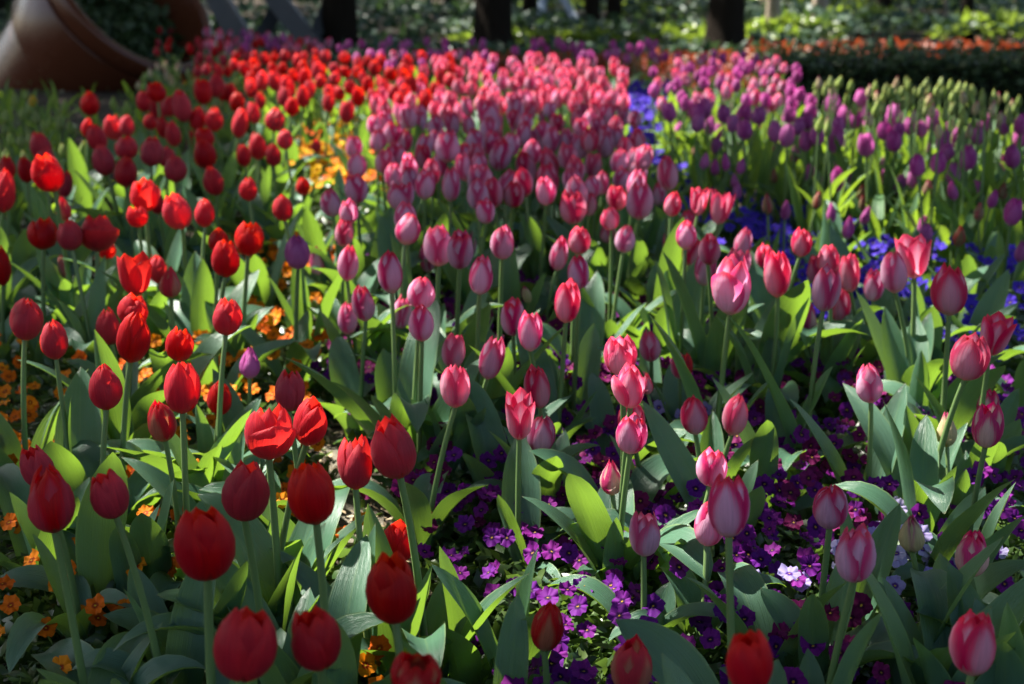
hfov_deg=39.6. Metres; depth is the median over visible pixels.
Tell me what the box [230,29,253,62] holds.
pink tulip
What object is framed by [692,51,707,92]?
purple tulip
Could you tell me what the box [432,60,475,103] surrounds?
red tulip
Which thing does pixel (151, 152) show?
red tulip
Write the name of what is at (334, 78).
red tulip
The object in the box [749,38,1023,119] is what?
hedge
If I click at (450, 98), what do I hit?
pink tulip
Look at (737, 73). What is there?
purple tulip
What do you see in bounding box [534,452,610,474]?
purple pansy
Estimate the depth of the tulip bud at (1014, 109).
5.26 m
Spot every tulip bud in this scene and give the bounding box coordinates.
[0,147,34,227]
[1,109,16,151]
[1,122,12,159]
[1,148,27,234]
[6,110,43,193]
[7,132,42,223]
[8,92,42,155]
[9,89,28,148]
[11,124,38,190]
[12,114,53,156]
[15,106,31,155]
[15,132,43,222]
[15,150,54,219]
[17,134,40,190]
[25,102,35,139]
[41,120,60,198]
[50,143,99,204]
[55,107,67,158]
[56,116,67,170]
[61,99,77,158]
[62,120,91,169]
[79,140,114,202]
[97,96,116,126]
[118,111,123,159]
[123,100,130,136]
[133,72,149,120]
[133,80,141,132]
[148,68,163,101]
[152,71,156,82]
[155,62,159,75]
[157,74,173,120]
[160,57,175,87]
[162,60,176,85]
[163,66,170,96]
[164,69,190,94]
[167,75,193,122]
[169,64,188,88]
[170,80,178,122]
[172,54,176,77]
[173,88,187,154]
[174,62,181,87]
[175,69,193,127]
[176,58,187,90]
[186,68,200,106]
[187,105,207,133]
[189,77,193,131]
[224,77,238,113]
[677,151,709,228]
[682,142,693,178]
[710,158,719,185]
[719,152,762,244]
[721,157,744,244]
[726,173,753,232]
[732,182,741,244]
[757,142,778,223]
[761,169,777,235]
[762,193,779,254]
[777,200,816,271]
[779,81,821,118]
[779,118,860,246]
[784,75,857,161]
[794,119,850,229]
[795,77,821,172]
[795,89,817,166]
[796,83,836,185]
[807,115,831,198]
[808,191,821,247]
[809,202,844,241]
[820,75,833,169]
[822,80,851,137]
[824,97,881,169]
[829,87,834,119]
[829,93,895,164]
[836,101,862,237]
[839,206,876,262]
[842,215,853,244]
[844,80,853,164]
[844,101,900,262]
[845,83,887,140]
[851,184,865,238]
[861,102,897,211]
[862,90,899,165]
[864,84,871,165]
[864,92,873,132]
[866,87,905,167]
[866,112,911,225]
[867,97,907,174]
[868,80,885,147]
[868,91,886,168]
[874,91,879,124]
[884,85,908,171]
[890,81,899,162]
[894,76,908,138]
[894,122,942,289]
[895,93,935,166]
[898,92,914,161]
[898,110,916,203]
[899,80,911,152]
[899,86,908,139]
[902,106,927,160]
[903,84,923,172]
[904,75,912,116]
[907,98,926,152]
[912,77,928,156]
[912,87,927,148]
[913,95,957,175]
[917,103,953,221]
[920,111,967,231]
[922,124,978,211]
[922,179,932,195]
[924,85,939,159]
[924,90,972,173]
[926,77,943,130]
[926,84,950,152]
[930,86,947,127]
[933,82,968,142]
[933,107,975,227]
[934,85,958,140]
[935,89,942,121]
[941,107,947,197]
[947,79,953,128]
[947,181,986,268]
[948,90,955,143]
[949,101,955,134]
[952,120,959,161]
[952,202,983,282]
[952,225,1011,321]
[954,92,985,195]
[957,80,962,119]
[957,87,966,158]
[960,91,967,181]
[960,101,979,173]
[962,103,980,154]
[964,123,984,198]
[967,103,985,180]
[969,100,1023,213]
[969,116,975,172]
[969,189,1009,267]
[970,84,976,149]
[972,104,1016,146]
[975,107,1023,234]
[976,88,1000,177]
[976,111,1012,181]
[979,104,1011,176]
[981,95,1023,197]
[989,89,997,134]
[989,113,1001,173]
[995,92,1000,124]
[997,182,1007,208]
[1004,92,1023,156]
[1005,99,1014,145]
[1006,111,1023,198]
[1009,240,1023,315]
[1015,95,1021,115]
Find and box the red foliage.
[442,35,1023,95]
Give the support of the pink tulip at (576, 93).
on the ground at (32, 675)
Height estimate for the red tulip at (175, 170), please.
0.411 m
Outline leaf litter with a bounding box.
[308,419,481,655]
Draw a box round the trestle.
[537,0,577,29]
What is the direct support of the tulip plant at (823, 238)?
on the ground at (32, 675)
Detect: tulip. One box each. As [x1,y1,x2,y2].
[0,155,40,256]
[0,168,62,322]
[0,244,18,365]
[0,297,87,466]
[0,363,174,626]
[3,156,45,238]
[5,444,132,673]
[8,216,116,384]
[11,89,36,131]
[11,196,75,325]
[19,131,82,218]
[19,251,211,439]
[22,146,122,254]
[27,463,162,683]
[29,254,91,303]
[30,152,181,324]
[40,318,101,491]
[42,214,122,353]
[48,170,77,222]
[51,135,193,262]
[57,219,117,363]
[61,91,117,192]
[61,177,185,303]
[66,306,138,392]
[67,118,101,219]
[70,144,157,246]
[72,312,206,524]
[72,468,215,683]
[73,124,162,211]
[84,114,155,211]
[85,244,123,308]
[88,155,159,256]
[94,292,190,477]
[99,297,309,481]
[99,326,244,502]
[100,206,208,351]
[102,198,272,337]
[103,115,142,210]
[104,135,163,258]
[114,91,150,168]
[121,146,181,228]
[125,400,179,553]
[131,101,189,158]
[135,81,191,182]
[136,117,222,190]
[138,88,244,197]
[138,112,193,167]
[139,36,173,81]
[139,239,298,412]
[142,192,255,299]
[145,47,162,82]
[149,227,259,369]
[149,265,252,437]
[150,254,179,348]
[150,362,207,601]
[151,194,205,272]
[154,43,182,88]
[154,154,231,255]
[155,39,184,85]
[155,96,173,172]
[155,120,189,198]
[156,26,169,58]
[161,404,333,632]
[166,396,344,570]
[173,137,228,228]
[173,346,308,461]
[173,506,256,683]
[181,37,201,84]
[183,51,222,107]
[183,51,249,112]
[185,166,236,280]
[186,42,194,100]
[187,130,194,147]
[188,63,221,131]
[189,107,227,197]
[189,107,243,188]
[190,65,211,127]
[193,78,241,169]
[193,144,288,256]
[194,42,203,69]
[194,57,203,106]
[194,221,273,386]
[195,127,244,236]
[195,380,261,459]
[198,176,303,315]
[199,41,215,103]
[199,369,364,575]
[200,65,232,121]
[202,36,214,79]
[203,27,211,78]
[203,39,208,80]
[203,44,233,83]
[205,54,239,83]
[206,35,238,76]
[209,73,230,145]
[211,46,236,76]
[211,61,225,114]
[211,83,248,142]
[211,107,248,202]
[213,92,244,181]
[213,606,277,683]
[214,459,318,649]
[216,32,235,59]
[216,42,232,81]
[217,38,232,75]
[218,92,234,141]
[219,54,244,102]
[223,65,231,110]
[226,30,235,72]
[226,132,289,221]
[229,58,251,132]
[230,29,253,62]
[230,52,278,109]
[233,37,240,72]
[238,33,260,70]
[238,46,250,100]
[238,61,260,121]
[238,129,314,233]
[240,28,246,38]
[240,43,248,51]
[240,234,378,391]
[241,78,271,167]
[243,101,260,184]
[244,34,251,44]
[245,57,273,108]
[245,71,275,132]
[245,76,259,134]
[246,143,307,246]
[249,52,269,101]
[250,44,256,52]
[250,51,257,100]
[250,64,265,115]
[251,69,268,125]
[252,39,268,70]
[255,91,277,168]
[257,70,310,134]
[258,38,271,89]
[261,34,269,54]
[261,107,295,202]
[262,31,277,66]
[264,96,332,193]
[265,40,273,61]
[265,86,298,159]
[266,52,277,97]
[266,194,356,345]
[267,49,329,89]
[267,62,292,118]
[268,61,276,107]
[269,47,278,95]
[270,84,309,177]
[270,177,332,235]
[270,434,452,683]
[271,36,281,75]
[273,72,285,128]
[274,42,292,75]
[278,67,310,132]
[280,32,298,81]
[280,49,289,62]
[280,75,320,152]
[280,101,319,185]
[281,43,299,87]
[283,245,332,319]
[284,249,455,439]
[286,35,293,65]
[286,68,313,126]
[286,187,370,301]
[287,40,296,88]
[287,462,391,683]
[291,604,340,683]
[293,42,300,86]
[293,53,300,68]
[294,38,303,83]
[296,55,318,115]
[296,79,332,160]
[297,60,307,72]
[298,38,318,83]
[300,51,307,61]
[302,92,334,195]
[302,219,380,334]
[304,37,310,70]
[305,74,350,139]
[306,43,313,58]
[308,244,411,400]
[311,48,318,93]
[311,61,323,118]
[311,139,331,175]
[311,198,394,305]
[313,65,361,114]
[314,551,416,683]
[315,128,385,218]
[316,71,366,122]
[316,285,401,437]
[317,43,323,53]
[318,301,383,374]
[319,84,333,167]
[320,49,330,64]
[320,135,364,221]
[321,64,363,130]
[321,66,368,115]
[325,37,333,86]
[328,39,351,65]
[328,62,349,109]
[328,86,367,157]
[332,152,370,267]
[332,363,486,565]
[334,85,346,152]
[334,276,453,450]
[335,51,349,104]
[335,99,385,193]
[336,43,343,74]
[336,162,422,232]
[339,89,379,181]
[339,173,420,302]
[341,52,359,122]
[344,79,374,148]
[351,39,365,88]
[353,56,366,119]
[354,295,411,363]
[355,87,388,150]
[356,53,385,114]
[357,212,427,353]
[358,50,384,87]
[359,70,369,107]
[359,120,402,216]
[360,59,380,111]
[362,76,373,92]
[362,93,385,197]
[362,99,391,196]
[362,519,410,672]
[363,55,372,105]
[363,91,416,149]
[363,143,437,223]
[363,224,502,396]
[364,109,393,205]
[365,49,374,101]
[365,114,381,208]
[366,75,383,112]
[366,303,478,472]
[367,83,412,144]
[369,148,393,226]
[370,413,528,677]
[372,168,450,294]
[373,35,391,75]
[377,181,454,301]
[378,79,389,90]
[379,41,386,79]
[379,101,407,174]
[379,129,412,207]
[384,67,396,100]
[385,60,392,82]
[386,142,406,166]
[387,83,398,100]
[387,200,460,332]
[390,50,397,84]
[390,57,397,84]
[390,651,441,683]
[393,92,405,105]
[394,152,418,244]
[395,166,430,268]
[396,39,411,80]
[396,77,402,87]
[397,41,406,78]
[397,62,414,94]
[397,228,494,372]
[398,118,411,152]
[399,68,410,78]
[400,49,406,59]
[400,105,419,169]
[402,54,412,66]
[403,75,445,135]
[405,166,474,299]
[410,332,502,478]
[411,49,418,65]
[411,66,429,116]
[413,157,447,278]
[414,102,427,132]
[414,111,426,132]
[415,82,425,103]
[416,73,428,115]
[416,133,431,170]
[417,37,429,80]
[417,336,504,480]
[418,50,426,61]
[418,58,430,116]
[418,88,431,133]
[418,130,459,208]
[419,63,428,128]
[419,141,484,218]
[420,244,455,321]
[421,128,466,230]
[426,48,433,68]
[427,60,444,127]
[427,113,443,134]
[428,56,446,95]
[428,100,440,157]
[428,151,502,223]
[430,55,438,74]
[430,81,440,94]
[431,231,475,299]
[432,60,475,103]
[432,89,457,156]
[432,91,443,104]
[433,49,441,81]
[434,111,466,200]
[434,155,446,206]
[435,68,445,85]
[436,84,464,140]
[437,127,525,210]
[438,102,451,128]
[438,163,521,229]
[438,254,562,411]
[441,37,448,72]
[442,43,449,51]
[442,197,525,321]
[443,72,454,90]
[443,142,469,214]
[444,52,454,91]
[445,152,516,254]
[449,50,455,58]
[449,176,498,301]
[452,78,472,142]
[454,66,464,98]
[454,102,466,143]
[456,49,463,67]
[458,95,486,144]
[460,57,470,102]
[460,115,502,206]
[461,96,473,115]
[462,98,498,196]
[462,115,475,134]
[462,130,500,198]
[462,224,539,366]
[464,49,472,97]
[464,78,494,129]
[465,81,478,135]
[468,37,474,60]
[468,70,478,82]
[469,60,479,74]
[469,277,596,441]
[470,415,598,523]
[473,52,480,87]
[474,59,487,108]
[477,70,491,92]
[478,56,517,92]
[478,85,490,97]
[479,42,485,51]
[481,50,488,60]
[485,177,556,289]
[486,63,494,75]
[487,90,500,109]
[489,53,497,78]
[489,138,542,242]
[489,363,569,526]
[490,84,514,131]
[496,114,516,155]
[496,286,555,344]
[497,73,508,96]
[497,387,565,592]
[498,67,510,115]
[498,97,506,115]
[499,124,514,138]
[499,168,519,250]
[500,148,561,238]
[500,297,570,403]
[501,109,519,203]
[501,121,531,216]
[502,112,532,174]
[502,146,558,247]
[503,138,552,239]
[503,179,523,232]
[504,132,562,249]
[506,92,517,157]
[506,94,523,117]
[507,310,594,448]
[508,77,536,119]
[511,45,543,89]
[511,62,522,132]
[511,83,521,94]
[513,167,547,283]
[515,71,526,87]
[515,161,558,276]
[518,89,532,107]
[518,108,583,180]
[519,75,536,151]
[521,236,607,322]
[522,52,533,89]
[522,412,698,588]
[523,41,537,71]
[524,60,535,73]
[524,100,538,164]
[528,45,534,52]
[528,67,538,122]
[528,176,588,299]
[530,334,697,539]
[531,90,542,126]
[531,126,541,215]
[531,600,563,683]
[532,52,543,68]
[533,71,565,121]
[533,79,544,125]
[535,120,561,204]
[537,66,556,113]
[538,37,544,53]
[538,101,556,166]
[538,110,549,207]
[538,125,559,220]
[539,88,549,106]
[540,167,581,239]
[542,226,647,383]
[542,511,717,628]
[543,44,549,64]
[544,63,558,90]
[544,71,554,87]
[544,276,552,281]
[545,174,614,264]
[545,185,650,307]
[546,53,557,63]
[546,84,556,101]
[546,155,604,239]
[547,189,617,287]
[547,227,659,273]
[549,111,564,205]
[550,59,561,114]
[551,89,562,114]
[551,133,605,224]
[552,206,653,328]
[554,254,611,439]
[555,37,562,87]
[555,67,567,113]
[555,127,599,207]
[555,151,626,221]
[555,362,712,581]
[558,73,567,127]
[558,115,614,178]
[558,142,598,228]
[559,127,573,191]
[560,41,573,72]
[560,59,571,109]
[560,78,571,89]
[560,447,727,579]
[561,87,572,111]
[565,89,584,165]
[567,67,578,89]
[568,96,580,113]
[569,42,577,86]
[573,47,579,85]
[573,49,586,88]
[573,117,589,135]
[576,78,588,98]
[576,459,669,581]
[577,41,584,75]
[577,58,587,75]
[577,102,594,164]
[578,75,585,102]
[581,170,608,223]
[581,225,675,345]
[582,108,597,181]
[582,192,596,232]
[583,88,589,103]
[585,67,596,87]
[585,174,619,255]
[587,49,594,67]
[587,56,596,67]
[587,130,613,211]
[589,83,602,99]
[589,97,601,153]
[590,191,684,319]
[594,90,607,152]
[596,66,603,82]
[596,161,646,244]
[597,75,608,92]
[597,326,662,422]
[598,102,612,168]
[599,123,612,201]
[600,181,653,307]
[604,49,611,76]
[604,95,615,160]
[606,103,621,184]
[606,107,658,165]
[606,109,657,181]
[607,40,615,80]
[608,89,618,103]
[608,115,623,185]
[608,169,647,285]
[608,501,785,654]
[609,57,619,90]
[609,405,730,502]
[610,46,620,80]
[610,63,618,83]
[610,148,649,244]
[611,634,651,683]
[612,165,653,256]
[613,126,655,218]
[615,82,628,135]
[616,473,787,683]
[617,73,630,134]
[617,92,669,148]
[617,136,641,220]
[618,66,627,75]
[621,144,658,242]
[623,53,635,89]
[627,43,637,87]
[628,47,640,89]
[628,147,637,168]
[630,127,659,220]
[635,66,657,142]
[637,42,644,89]
[637,256,734,400]
[639,219,763,375]
[640,44,655,79]
[644,38,651,80]
[644,352,753,444]
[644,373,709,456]
[645,49,656,99]
[645,68,691,125]
[645,82,680,157]
[647,54,667,96]
[647,209,725,258]
[648,51,694,97]
[648,155,677,270]
[650,253,768,447]
[651,82,675,154]
[652,39,657,102]
[652,77,662,144]
[652,182,665,218]
[653,238,714,305]
[656,394,765,501]
[657,96,694,162]
[659,94,723,156]
[661,629,772,683]
[662,101,676,160]
[662,233,749,395]
[663,353,722,443]
[664,62,694,111]
[664,186,716,300]
[665,76,734,147]
[667,121,680,145]
[668,90,712,148]
[669,58,682,134]
[669,77,688,143]
[673,51,689,121]
[673,91,736,154]
[675,71,716,141]
[675,112,704,192]
[679,65,689,126]
[679,99,694,145]
[683,88,713,135]
[690,65,718,134]
[690,93,714,155]
[691,102,710,162]
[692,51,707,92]
[692,96,718,178]
[693,248,775,392]
[694,70,701,136]
[696,56,714,92]
[696,188,735,320]
[701,66,718,140]
[702,77,725,134]
[703,115,714,153]
[707,104,752,193]
[709,57,718,102]
[710,49,717,90]
[711,70,727,125]
[711,136,722,178]
[712,82,732,157]
[713,60,722,95]
[715,122,727,141]
[715,243,775,320]
[716,250,809,423]
[718,52,732,105]
[719,522,881,683]
[720,114,743,211]
[722,393,753,479]
[723,93,751,190]
[726,68,741,128]
[726,72,734,131]
[726,119,760,217]
[729,263,902,472]
[730,58,754,113]
[731,53,742,112]
[731,78,740,132]
[732,65,761,106]
[733,105,765,174]
[734,227,751,253]
[736,102,751,174]
[740,51,747,93]
[740,123,810,237]
[740,226,871,376]
[742,64,749,93]
[743,53,759,91]
[747,85,768,118]
[747,244,865,407]
[748,59,786,105]
[750,77,758,110]
[750,89,765,140]
[750,92,771,146]
[751,54,781,92]
[756,61,763,89]
[757,126,824,230]
[758,75,774,130]
[759,60,784,105]
[760,68,767,127]
[760,484,921,678]
[763,93,783,191]
[766,83,778,142]
[767,66,775,119]
[767,119,788,222]
[768,97,776,171]
[768,116,804,189]
[769,74,781,120]
[769,80,786,121]
[772,55,801,103]
[776,78,794,119]
[777,104,796,168]
[779,83,796,154]
[779,87,804,150]
[780,62,800,117]
[782,69,804,123]
[786,96,814,165]
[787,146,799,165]
[789,363,906,521]
[792,63,805,116]
[795,129,819,228]
[798,163,814,191]
[800,102,817,180]
[802,111,825,169]
[803,302,862,378]
[805,93,816,106]
[807,254,819,322]
[818,288,850,322]
[824,127,844,190]
[825,93,842,150]
[827,104,849,170]
[831,115,844,202]
[831,167,860,224]
[839,252,932,373]
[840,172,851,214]
[841,268,884,339]
[843,195,866,243]
[843,331,990,513]
[846,109,861,158]
[854,88,866,158]
[855,251,980,409]
[855,262,1004,440]
[856,121,908,191]
[857,132,892,258]
[862,104,886,121]
[869,223,934,258]
[871,128,911,237]
[877,120,903,204]
[878,108,938,161]
[878,514,988,614]
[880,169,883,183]
[883,233,952,379]
[886,103,925,160]
[891,174,906,208]
[891,401,1023,579]
[892,153,936,274]
[893,129,950,199]
[894,151,946,226]
[894,215,926,239]
[900,117,927,164]
[906,142,954,207]
[907,171,920,192]
[915,311,1023,488]
[917,120,933,169]
[928,127,964,152]
[933,162,960,265]
[935,412,1023,525]
[946,115,955,135]
[949,609,995,683]
[955,530,1023,625]
[960,143,976,233]
[961,388,1023,455]
[967,126,982,184]
[969,179,979,195]
[977,115,1010,180]
[979,114,990,145]
[979,198,1022,295]
[998,132,1023,174]
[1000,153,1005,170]
[1004,142,1023,229]
[1013,113,1023,209]
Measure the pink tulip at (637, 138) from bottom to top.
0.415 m
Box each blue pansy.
[625,127,658,145]
[626,83,647,93]
[627,89,649,124]
[628,79,648,109]
[628,92,656,131]
[628,122,662,132]
[629,98,652,107]
[629,101,656,120]
[630,106,642,112]
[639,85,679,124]
[639,96,672,137]
[641,112,655,129]
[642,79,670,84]
[645,142,663,156]
[652,155,682,170]
[677,162,686,190]
[680,199,724,243]
[704,206,772,259]
[714,192,756,242]
[718,237,782,250]
[720,215,767,263]
[732,196,793,243]
[742,222,801,238]
[749,252,807,306]
[764,233,798,284]
[771,199,807,241]
[779,204,806,245]
[782,224,819,241]
[791,259,865,294]
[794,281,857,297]
[816,309,827,319]
[842,218,874,269]
[847,233,894,290]
[860,247,884,288]
[867,281,910,321]
[868,302,883,321]
[896,257,945,314]
[903,275,977,314]
[908,317,978,357]
[917,225,950,269]
[924,296,972,353]
[929,235,983,289]
[938,293,1010,348]
[963,293,1023,358]
[968,281,1023,342]
[977,244,1023,314]
[979,315,1023,393]
[981,256,1023,322]
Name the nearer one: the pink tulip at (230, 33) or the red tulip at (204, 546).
the red tulip at (204, 546)
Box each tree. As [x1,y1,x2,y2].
[0,0,13,27]
[321,0,359,49]
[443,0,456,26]
[471,0,515,52]
[521,0,536,15]
[581,0,600,39]
[605,0,621,21]
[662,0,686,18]
[700,0,748,48]
[765,0,780,43]
[811,0,828,17]
[875,0,892,8]
[942,0,947,17]
[958,0,974,41]
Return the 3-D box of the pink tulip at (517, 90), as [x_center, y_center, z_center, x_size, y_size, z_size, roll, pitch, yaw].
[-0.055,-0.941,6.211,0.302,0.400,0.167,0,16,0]
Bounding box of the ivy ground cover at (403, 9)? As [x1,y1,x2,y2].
[0,0,1023,75]
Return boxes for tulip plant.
[0,78,8,106]
[0,89,11,115]
[0,95,18,133]
[0,98,15,145]
[0,284,90,319]
[0,463,30,588]
[3,228,53,293]
[9,117,74,159]
[9,245,91,271]
[9,477,89,601]
[11,88,40,125]
[12,132,43,160]
[13,154,19,200]
[14,122,56,161]
[24,105,80,141]
[28,104,66,155]
[30,638,205,683]
[32,92,54,119]
[32,124,52,193]
[32,127,57,150]
[32,217,133,278]
[34,254,91,293]
[35,668,182,683]
[36,192,81,265]
[40,78,85,117]
[52,147,74,204]
[65,504,159,594]
[67,480,173,609]
[70,102,101,127]
[81,80,96,117]
[83,136,93,170]
[92,187,108,208]
[103,559,247,671]
[108,128,146,186]
[110,176,164,210]
[113,602,311,683]
[114,109,137,136]
[118,105,148,135]
[121,87,148,118]
[122,67,149,112]
[122,455,273,515]
[123,569,219,660]
[126,108,166,140]
[131,471,286,528]
[136,119,158,139]
[136,185,182,231]
[142,169,190,189]
[157,547,305,617]
[168,431,244,501]
[178,266,272,288]
[179,250,220,289]
[185,186,269,249]
[188,157,255,206]
[199,253,275,277]
[214,142,248,189]
[215,664,230,683]
[219,165,270,212]
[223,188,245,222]
[234,497,279,560]
[237,166,244,180]
[238,177,324,200]
[257,612,384,683]
[259,587,340,683]
[260,121,303,171]
[261,90,313,125]
[261,228,333,273]
[266,87,274,99]
[267,96,294,116]
[282,523,325,591]
[292,208,336,266]
[305,110,337,126]
[305,270,381,300]
[310,99,332,134]
[312,98,339,156]
[318,104,340,118]
[321,123,352,144]
[329,93,345,118]
[332,106,362,124]
[337,76,344,102]
[350,354,463,408]
[353,232,430,279]
[354,207,375,250]
[355,214,376,232]
[359,103,368,120]
[361,201,369,209]
[361,504,431,670]
[364,124,421,168]
[391,593,528,683]
[401,289,487,339]
[413,66,435,103]
[422,233,547,297]
[428,70,434,88]
[431,548,550,683]
[434,183,437,196]
[435,221,481,279]
[439,546,492,683]
[440,162,461,216]
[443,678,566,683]
[458,130,487,160]
[462,378,570,509]
[464,68,499,98]
[464,193,510,243]
[467,220,545,342]
[467,264,587,331]
[494,217,551,230]
[497,355,573,428]
[498,242,599,310]
[500,209,561,221]
[502,114,515,204]
[516,124,589,183]
[518,209,588,280]
[543,213,608,291]
[545,116,566,155]
[546,271,604,360]
[562,86,576,114]
[574,372,701,468]
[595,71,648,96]
[604,198,662,267]
[604,293,648,347]
[634,299,718,369]
[642,401,764,526]
[645,130,694,147]
[646,172,692,210]
[647,131,660,182]
[650,269,715,321]
[655,202,734,234]
[659,123,693,164]
[662,152,686,213]
[672,214,729,252]
[673,145,724,210]
[677,154,733,226]
[678,131,743,170]
[678,159,720,199]
[680,124,725,152]
[681,140,742,187]
[685,562,846,667]
[689,264,764,328]
[690,89,740,132]
[693,145,758,186]
[694,145,713,233]
[696,225,766,268]
[712,377,824,506]
[729,366,832,466]
[730,138,783,228]
[736,111,760,141]
[741,117,762,185]
[744,251,772,328]
[745,124,761,181]
[752,106,775,142]
[754,168,805,223]
[777,163,802,177]
[779,122,825,151]
[780,157,827,219]
[786,163,855,229]
[787,200,843,237]
[787,231,871,283]
[787,239,861,266]
[793,142,855,172]
[795,316,834,382]
[805,130,811,161]
[811,205,834,283]
[812,171,871,208]
[813,164,850,230]
[817,323,908,403]
[821,148,844,185]
[823,108,864,165]
[823,135,865,227]
[829,225,880,299]
[832,479,1014,564]
[840,504,900,673]
[853,234,908,314]
[856,305,883,321]
[858,228,937,290]
[860,150,923,214]
[860,282,925,373]
[862,115,899,157]
[862,149,894,190]
[865,194,918,265]
[865,537,1002,683]
[866,573,1015,683]
[868,552,1023,644]
[872,154,934,254]
[874,288,896,325]
[878,142,925,172]
[881,306,1004,416]
[881,576,1023,674]
[883,401,956,531]
[884,190,947,246]
[887,162,918,233]
[903,405,974,469]
[906,265,988,348]
[908,283,1019,359]
[910,568,1015,683]
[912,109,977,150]
[913,133,936,155]
[916,592,1023,638]
[917,285,980,360]
[925,168,1011,195]
[925,186,982,260]
[927,253,1005,316]
[929,179,972,233]
[931,180,980,266]
[933,127,997,177]
[934,186,1023,246]
[938,419,1021,494]
[943,183,984,228]
[944,269,1016,343]
[945,171,1021,237]
[947,162,1023,213]
[947,562,1023,664]
[951,315,1023,367]
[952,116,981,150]
[965,245,1015,278]
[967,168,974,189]
[967,170,1009,208]
[972,598,1023,683]
[976,164,1023,207]
[981,232,1011,294]
[985,181,1012,209]
[994,154,1023,216]
[995,359,1023,430]
[998,197,1023,265]
[1000,114,1017,170]
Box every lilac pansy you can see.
[757,562,851,627]
[831,539,932,612]
[868,521,1008,601]
[873,556,919,621]
[884,496,1013,592]
[891,524,954,602]
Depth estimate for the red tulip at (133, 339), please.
2.30 m
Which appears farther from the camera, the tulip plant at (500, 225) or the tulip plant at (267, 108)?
the tulip plant at (267, 108)
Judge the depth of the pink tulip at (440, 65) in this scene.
6.69 m
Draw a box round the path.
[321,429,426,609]
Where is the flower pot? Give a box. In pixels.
[0,0,212,91]
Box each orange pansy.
[0,333,35,398]
[0,350,86,410]
[0,369,53,421]
[0,385,66,435]
[0,400,38,430]
[0,453,18,545]
[0,512,51,615]
[0,515,11,553]
[0,574,106,683]
[1,339,75,395]
[8,395,37,443]
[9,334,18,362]
[18,655,71,683]
[37,593,146,662]
[41,537,172,642]
[53,440,134,477]
[117,334,161,385]
[119,358,152,387]
[136,504,159,515]
[148,373,252,428]
[150,329,225,371]
[153,402,196,444]
[155,425,198,511]
[156,385,208,443]
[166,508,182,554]
[167,556,182,608]
[173,482,293,522]
[179,383,284,459]
[208,322,288,394]
[218,349,301,404]
[231,380,310,418]
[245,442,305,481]
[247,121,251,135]
[247,292,325,344]
[249,278,317,320]
[251,249,291,286]
[256,309,328,370]
[259,238,291,280]
[261,339,352,394]
[267,231,334,273]
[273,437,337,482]
[274,262,290,299]
[276,491,365,579]
[286,159,340,197]
[286,253,334,303]
[296,135,334,174]
[298,146,323,195]
[302,130,328,169]
[303,143,332,178]
[304,159,345,213]
[309,173,346,230]
[312,119,356,155]
[317,150,348,194]
[319,145,371,154]
[320,134,345,169]
[320,167,384,210]
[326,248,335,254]
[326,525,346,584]
[329,129,351,165]
[330,163,380,202]
[331,170,389,222]
[342,150,375,184]
[358,653,385,683]
[359,634,419,683]
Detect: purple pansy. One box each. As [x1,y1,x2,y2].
[310,351,397,422]
[326,322,359,348]
[334,372,437,444]
[357,359,441,403]
[359,461,489,573]
[368,422,465,487]
[404,433,506,524]
[417,521,545,610]
[431,272,453,302]
[431,602,584,683]
[432,482,527,580]
[440,290,455,303]
[445,302,497,335]
[451,444,558,537]
[452,540,593,640]
[473,480,577,572]
[485,651,585,683]
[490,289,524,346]
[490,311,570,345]
[500,658,597,683]
[501,408,577,457]
[502,388,583,464]
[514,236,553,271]
[517,352,570,390]
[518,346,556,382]
[519,269,538,283]
[522,496,658,610]
[524,542,659,618]
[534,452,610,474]
[535,575,631,672]
[547,318,562,346]
[555,460,649,536]
[559,366,585,432]
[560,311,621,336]
[563,617,659,683]
[564,363,647,423]
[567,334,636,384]
[570,470,692,531]
[574,395,667,442]
[576,414,619,466]
[579,427,640,468]
[597,556,726,660]
[599,355,706,410]
[600,360,663,406]
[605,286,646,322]
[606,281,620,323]
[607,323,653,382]
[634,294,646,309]
[639,594,794,683]
[642,395,661,429]
[642,589,783,661]
[646,504,778,592]
[653,466,787,533]
[658,478,782,580]
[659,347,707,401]
[661,441,728,507]
[684,434,790,501]
[697,521,809,629]
[699,369,765,425]
[701,364,754,399]
[711,494,822,595]
[714,380,758,432]
[722,406,794,478]
[742,357,851,418]
[743,528,833,598]
[750,374,837,433]
[754,474,850,564]
[756,505,883,596]
[761,449,893,545]
[762,410,867,470]
[767,592,872,683]
[774,424,835,520]
[783,636,825,683]
[784,369,886,433]
[789,429,861,473]
[795,358,824,403]
[796,474,898,557]
[799,445,867,500]
[800,348,884,420]
[802,418,866,484]
[823,402,915,467]
[840,358,888,397]
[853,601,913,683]
[856,368,956,413]
[867,476,989,531]
[872,661,965,683]
[875,394,936,419]
[922,393,1023,471]
[937,500,1023,578]
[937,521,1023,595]
[940,358,1013,412]
[948,382,1023,430]
[948,453,1023,555]
[962,438,1023,520]
[963,410,1023,468]
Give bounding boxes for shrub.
[435,15,556,42]
[517,0,605,12]
[529,18,640,43]
[602,0,705,16]
[621,18,705,44]
[699,0,787,9]
[745,7,848,40]
[785,0,864,7]
[816,0,921,35]
[832,0,924,7]
[918,0,1020,8]
[921,5,1023,41]
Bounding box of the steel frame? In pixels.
[205,0,326,50]
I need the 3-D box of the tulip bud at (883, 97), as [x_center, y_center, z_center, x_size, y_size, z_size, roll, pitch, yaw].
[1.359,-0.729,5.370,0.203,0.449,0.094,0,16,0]
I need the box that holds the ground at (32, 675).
[0,0,1023,683]
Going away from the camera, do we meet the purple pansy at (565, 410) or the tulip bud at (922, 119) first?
the purple pansy at (565, 410)

